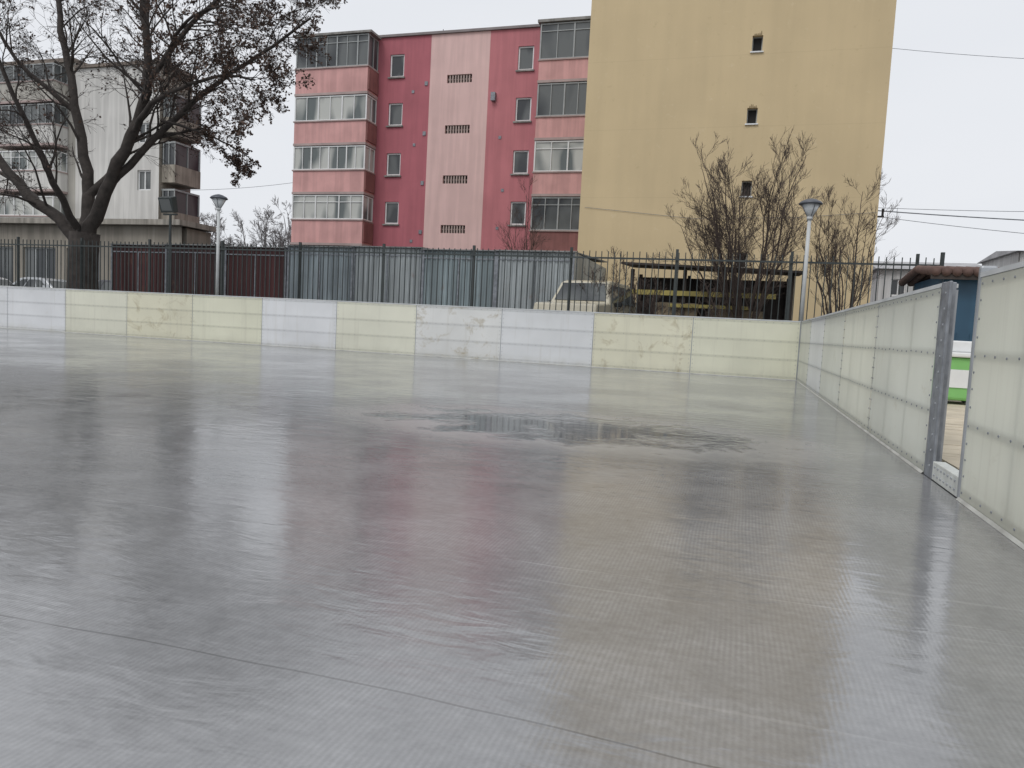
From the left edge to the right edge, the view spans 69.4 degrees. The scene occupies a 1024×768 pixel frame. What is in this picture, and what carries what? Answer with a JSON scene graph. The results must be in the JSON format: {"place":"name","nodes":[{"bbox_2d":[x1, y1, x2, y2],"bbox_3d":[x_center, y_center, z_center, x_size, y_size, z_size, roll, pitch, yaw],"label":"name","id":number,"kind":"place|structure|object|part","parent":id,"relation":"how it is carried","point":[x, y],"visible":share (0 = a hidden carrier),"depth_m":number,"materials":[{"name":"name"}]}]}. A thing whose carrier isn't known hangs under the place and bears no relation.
{"place":"outdoors","nodes":[
{"label":"outdoors","id":0,"kind":"place"},
{"bbox_2d":[0,277,11,285],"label":"parked car","id":1,"kind":"object","parent":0,"point":[6,282],"visible":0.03,"depth_m":38.03,"materials":[{"name":"white paint"}]},
{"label":"windows","id":2,"kind":"part","parent":1,"relation":"part of","materials":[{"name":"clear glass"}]},
{"bbox_2d":[98,280,109,289],"bbox_3d":[-18.812,-4.112,34.846,4.320,1.496,2.080,4,5,13],"label":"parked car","id":3,"kind":"object","parent":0,"point":[102,284],"visible":0.01,"depth_m":34.00,"materials":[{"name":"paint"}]},
{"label":"windows","id":4,"kind":"part","parent":3,"relation":"part of","materials":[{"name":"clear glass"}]},
{"bbox_2d":[109,243,165,292],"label":"metal garage","id":5,"kind":"structure","parent":0,"point":[139,269],"depth_m":27.34,"materials":[{"name":"metal"}]},
{"bbox_2d":[164,244,227,294],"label":"metal garage","id":6,"kind":"structure","parent":0,"point":[194,270],"depth_m":26.63,"materials":[{"name":"metal"}]},
{"bbox_2d":[224,246,287,298],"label":"metal garage","id":7,"kind":"structure","parent":0,"point":[253,273],"depth_m":25.87,"materials":[{"name":"metal"}]},
{"bbox_2d":[286,245,352,300],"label":"metal garage","id":8,"kind":"structure","parent":0,"point":[330,273],"depth_m":25.12,"materials":[{"name":"metal"}]},
{"bbox_2d":[351,246,429,305],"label":"metal garage","id":9,"kind":"structure","parent":0,"point":[391,276],"depth_m":24.39,"materials":[{"name":"metal"}]},
{"bbox_2d":[420,249,495,306],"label":"metal garage","id":10,"kind":"structure","parent":0,"point":[456,280],"depth_m":23.70,"materials":[{"name":"metal"}]},
{"bbox_2d":[23,329,956,497],"bbox_3d":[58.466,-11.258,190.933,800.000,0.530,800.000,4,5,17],"label":"ground","id":11,"kind":"structure","parent":0,"point":[733,376],"depth_m":15.34,"materials":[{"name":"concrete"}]},
{"bbox_2d":[10,277,65,289],"bbox_3d":[-23.403,-4.482,36.545,4.320,1.496,2.080,4,5,13],"label":"parked car","id":12,"kind":"object","parent":11,"relation":"on","point":[43,282],"visible":0.11,"depth_m":35.69,"materials":[{"name":"silver metal"}]},
{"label":"windows","id":13,"kind":"part","parent":12,"relation":"part of","materials":[{"name":"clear glass"}]},
{"bbox_2d":[0,57,200,222],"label":"grey apartment block","id":14,"kind":"structure","parent":11,"relation":"on","point":[142,185],"depth_m":45.56,"materials":[{"name":"white paint"}]},
{"bbox_2d":[138,78,151,189],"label":"window frames","id":15,"kind":"structure","parent":14,"relation":"in","point":[145,124],"depth_m":44.89,"materials":[{"name":"white paint"}]},
{"bbox_2d":[140,88,151,188],"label":"window glass","id":16,"kind":"structure","parent":14,"relation":"in","point":[142,174],"depth_m":44.93,"materials":[{"name":"grey glass"}]},
{"bbox_2d":[0,218,215,282],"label":"shop annex","id":17,"kind":"object","parent":11,"relation":"on","point":[131,231],"visible":0.23,"depth_m":42.23,"materials":[{"name":"grey paint"}]},
{"bbox_2d":[158,196,177,292],"bbox_3d":[-10.635,-3.896,22.870,0.550,3.774,0.336,4,5,17],"label":"floodlight mast","id":18,"kind":"object","parent":11,"relation":"on","point":[168,205],"visible":0.9,"depth_m":22.75,"materials":[{"name":"paint"}]},
{"bbox_2d":[0,0,347,289],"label":"bare plane tree","id":19,"kind":"object","parent":11,"relation":"on","point":[88,224],"visible":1,"depth_m":22.67,"materials":[{"name":"brown plant"}]},
{"bbox_2d":[210,194,227,294],"bbox_3d":[-8.041,-3.413,20.221,0.469,3.490,0.469,4,5,17],"label":"street lamp","id":20,"kind":"object","parent":11,"relation":"on","point":[219,200],"visible":0.84,"depth_m":20.13,"materials":[{"name":"paint"}]},
{"bbox_2d":[200,197,291,246],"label":"distant trees","id":21,"kind":"object","parent":11,"relation":"on","point":[282,240],"visible":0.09,"depth_m":82.29,"materials":[{"name":"plant"}]},
{"bbox_2d":[0,286,801,380],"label":"rink boards","id":22,"kind":"object","parent":11,"relation":"on","point":[752,348],"visible":1,"depth_m":17.89,"materials":[{"name":"plastic"}]},
{"bbox_2d":[290,16,590,251],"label":"pink apartment block","id":23,"kind":"structure","parent":11,"relation":"on","point":[447,139],"depth_m":42.19,"materials":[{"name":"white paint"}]},
{"bbox_2d":[209,183,287,189],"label":"overhead cable","id":24,"kind":"object","parent":23,"relation":"attached to","point":[246,187],"visible":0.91,"depth_m":45.15,"materials":[{"name":"metal"}]},
{"bbox_2d":[385,46,533,224],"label":"window frames","id":25,"kind":"structure","parent":23,"relation":"in","point":[392,56],"depth_m":41.40,"materials":[{"name":"white paint"}]},
{"bbox_2d":[386,48,532,223],"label":"window glass","id":26,"kind":"structure","parent":23,"relation":"in","point":[526,54],"depth_m":41.37,"materials":[{"name":"grey glass"}]},
{"bbox_2d":[0,237,944,355],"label":"metal fence","id":27,"kind":"object","parent":11,"relation":"on","point":[82,246],"visible":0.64,"depth_m":19.10,"materials":[{"name":"paint"}]},
{"bbox_2d":[0,328,1023,767],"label":"ice rink surface","id":28,"kind":"object","parent":11,"relation":"on","point":[214,554],"visible":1,"depth_m":2.50,"materials":[{"name":"grey ice"}]},
{"bbox_2d":[495,176,550,249],"bbox_3d":[0.698,-5.746,33.099,2.957,7.072,3.174,4,5,17],"label":"bare tree","id":29,"kind":"object","parent":11,"relation":"on","point":[526,233],"visible":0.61,"depth_m":32.81,"materials":[{"name":"brown plant"}]},
{"bbox_2d":[533,280,635,313],"bbox_3d":[2.115,-1.994,20.392,2.080,1.676,4.020,5,5,25],"label":"parked car","id":30,"kind":"object","parent":11,"relation":"on","point":[589,299],"visible":0.33,"depth_m":19.67,"materials":[{"name":"beige paint"}]},
{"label":"windows","id":31,"kind":"part","parent":30,"relation":"part of","materials":[{"name":"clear glass"}]},
{"bbox_2d":[577,246,636,312],"bbox_3d":[2.463,-2.403,19.852,1.720,2.640,1.265,4,5,17],"label":"bare shrub","id":32,"kind":"object","parent":11,"relation":"on","point":[615,280],"visible":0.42,"depth_m":19.66,"materials":[{"name":"brown plant"}]},
{"bbox_2d":[627,254,671,314],"bbox_3d":[3.714,-2.279,20.003,1.214,2.485,1.480,4,5,17],"label":"bare shrub","id":33,"kind":"object","parent":11,"relation":"on","point":[653,300],"visible":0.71,"depth_m":20.08,"materials":[{"name":"brown plant"}]},
{"bbox_2d":[670,283,731,317],"bbox_3d":[4.953,-1.791,19.325,1.341,1.752,1.105,2,5,-16],"label":"bare shrub","id":34,"kind":"object","parent":11,"relation":"on","point":[710,310],"visible":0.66,"depth_m":19.20,"materials":[{"name":"brown plant"}]},
{"bbox_2d":[621,262,801,320],"bbox_3d":[5.871,-2.325,21.998,5.000,2.480,2.700,4,5,17],"label":"market stall","id":35,"kind":"object","parent":11,"relation":"on","point":[767,311],"visible":0.35,"depth_m":22.37,"materials":[{"name":"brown wood"}]},
{"bbox_2d":[577,0,896,341],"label":"tan apartment block","id":36,"kind":"structure","parent":11,"relation":"on","point":[667,80],"depth_m":27.11,"materials":[{"name":"beige paint"}]},
{"bbox_2d":[736,37,762,267],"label":"window frames","id":37,"kind":"structure","parent":36,"relation":"in","point":[753,37],"depth_m":27.01,"materials":[{"name":"grey paint"}]},
{"bbox_2d":[737,38,761,265],"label":"window glass","id":38,"kind":"structure","parent":36,"relation":"in","point":[757,43],"depth_m":27.07,"materials":[{"name":"black glass"}]},
{"bbox_2d":[877,209,883,217],"bbox_3d":[12.933,-5.993,25.945,0.215,0.300,0.100,4,5,17],"label":"cable bracket","id":39,"kind":"object","parent":36,"relation":"attached to","point":[882,215],"visible":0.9,"depth_m":25.90,"materials":[{"name":"black metal"}]},
{"bbox_2d":[878,210,1023,220],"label":"overhead cable","id":40,"kind":"object","parent":39,"relation":"attached to","point":[955,216],"visible":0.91,"depth_m":24.85,"materials":[{"name":"metal"}]},
{"bbox_2d":[884,217,1023,233],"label":"overhead cable","id":41,"kind":"object","parent":39,"relation":"attached to","point":[959,226],"visible":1,"depth_m":24.80,"materials":[{"name":"metal"}]},
{"bbox_2d":[892,48,1023,58],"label":"overhead cable","id":42,"kind":"object","parent":36,"relation":"attached to","point":[960,54],"visible":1,"depth_m":24.42,"materials":[{"name":"metal"}]},
{"bbox_2d":[895,208,1023,211],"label":"overhead cable","id":43,"kind":"object","parent":36,"relation":"attached to","point":[964,210],"visible":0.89,"depth_m":24.39,"materials":[{"name":"metal"}]},
{"bbox_2d":[656,127,825,318],"bbox_3d":[6.026,-3.809,19.706,4.537,5.838,4.344,4,5,17],"label":"bare tree","id":44,"kind":"object","parent":11,"relation":"on","point":[717,243],"visible":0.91,"depth_m":19.44,"materials":[{"name":"brown plant"}]},
{"bbox_2d":[799,198,822,322],"bbox_3d":[6.289,-2.276,15.900,0.493,3.374,0.493,4,5,17],"label":"street lamp","id":45,"kind":"object","parent":11,"relation":"on","point":[810,206],"visible":0.81,"depth_m":15.80,"materials":[{"name":"paint"}]},
{"bbox_2d":[791,165,901,352],"bbox_3d":[8.862,-3.292,19.819,2.679,5.072,2.460,4,5,17],"label":"bare tree","id":46,"kind":"object","parent":11,"relation":"on","point":[835,240],"visible":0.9,"depth_m":19.63,"materials":[{"name":"brown plant"}]},
{"bbox_2d":[875,269,912,344],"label":"front wall","id":47,"kind":"structure","parent":11,"relation":"on","point":[896,275],"depth_m":54.01,"materials":[{"name":"white paint"}]},
{"bbox_2d":[892,280,903,294],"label":"glass","id":48,"kind":"object","parent":47,"relation":"attached to","point":[894,287],"visible":0.15,"depth_m":53.98,"materials":[{"name":"grey glass"}]},
{"bbox_2d":[890,279,905,295],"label":"frames","id":49,"kind":"structure","parent":47,"relation":"attached to","point":[897,286],"depth_m":53.93,"materials":[{"name":"white paint"}]},
{"bbox_2d":[796,261,1023,549],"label":"rink boards","id":50,"kind":"object","parent":11,"relation":"on","point":[985,482],"visible":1,"depth_m":4.77,"materials":[{"name":"plastic"}]},
{"bbox_2d":[1020,251,1023,261],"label":"front wall","id":51,"kind":"structure","parent":11,"relation":"on","point":[1021,256],"depth_m":54.02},
{"bbox_2d":[0,0,1023,265],"label":"sky","id":52,"kind":"structure","parent":0,"point":[954,138],"materials":[{"name":"white"}]},
{"bbox_2d":[494,250,606,308],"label":"metal garage","id":53,"kind":"structure","parent":0,"point":[536,278],"depth_m":23.06,"materials":[{"name":"metal"}]},
{"bbox_2d":[870,269,879,301],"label":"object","id":54,"kind":"object","parent":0,"point":[873,290],"visible":0.07,"depth_m":55.83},
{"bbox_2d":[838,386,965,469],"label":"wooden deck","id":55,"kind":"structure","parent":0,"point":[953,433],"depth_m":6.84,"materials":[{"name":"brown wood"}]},
{"bbox_2d":[898,265,998,340],"bbox_3d":[8.498,-0.943,13.132,2.634,2.254,2.666,4,5,17],"label":"blue kiosk","id":56,"kind":"object","parent":55,"relation":"on","point":[917,277],"visible":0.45,"depth_m":12.29,"materials":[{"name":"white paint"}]},
{"bbox_2d":[931,341,971,402],"bbox_3d":[6.329,-0.173,10.570,0.810,0.884,0.800,4,5,17],"label":"green container","id":57,"kind":"object","parent":55,"relation":"on","point":[960,365],"visible":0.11,"depth_m":10.25,"materials":[{"name":"white paint"}]},
{"bbox_2d":[873,261,980,271],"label":"roof","id":58,"kind":"structure","parent":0,"point":[875,267],"depth_m":55.43,"materials":[{"name":"grey metal"}]},
{"bbox_2d":[977,251,1020,263],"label":"roof","id":59,"kind":"structure","parent":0,"point":[996,255],"depth_m":58.24,"materials":[{"name":"grey metal"}]},
{"bbox_2d":[982,252,1020,266],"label":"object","id":60,"kind":"object","parent":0,"point":[1007,260],"visible":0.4,"depth_m":57.08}
]}

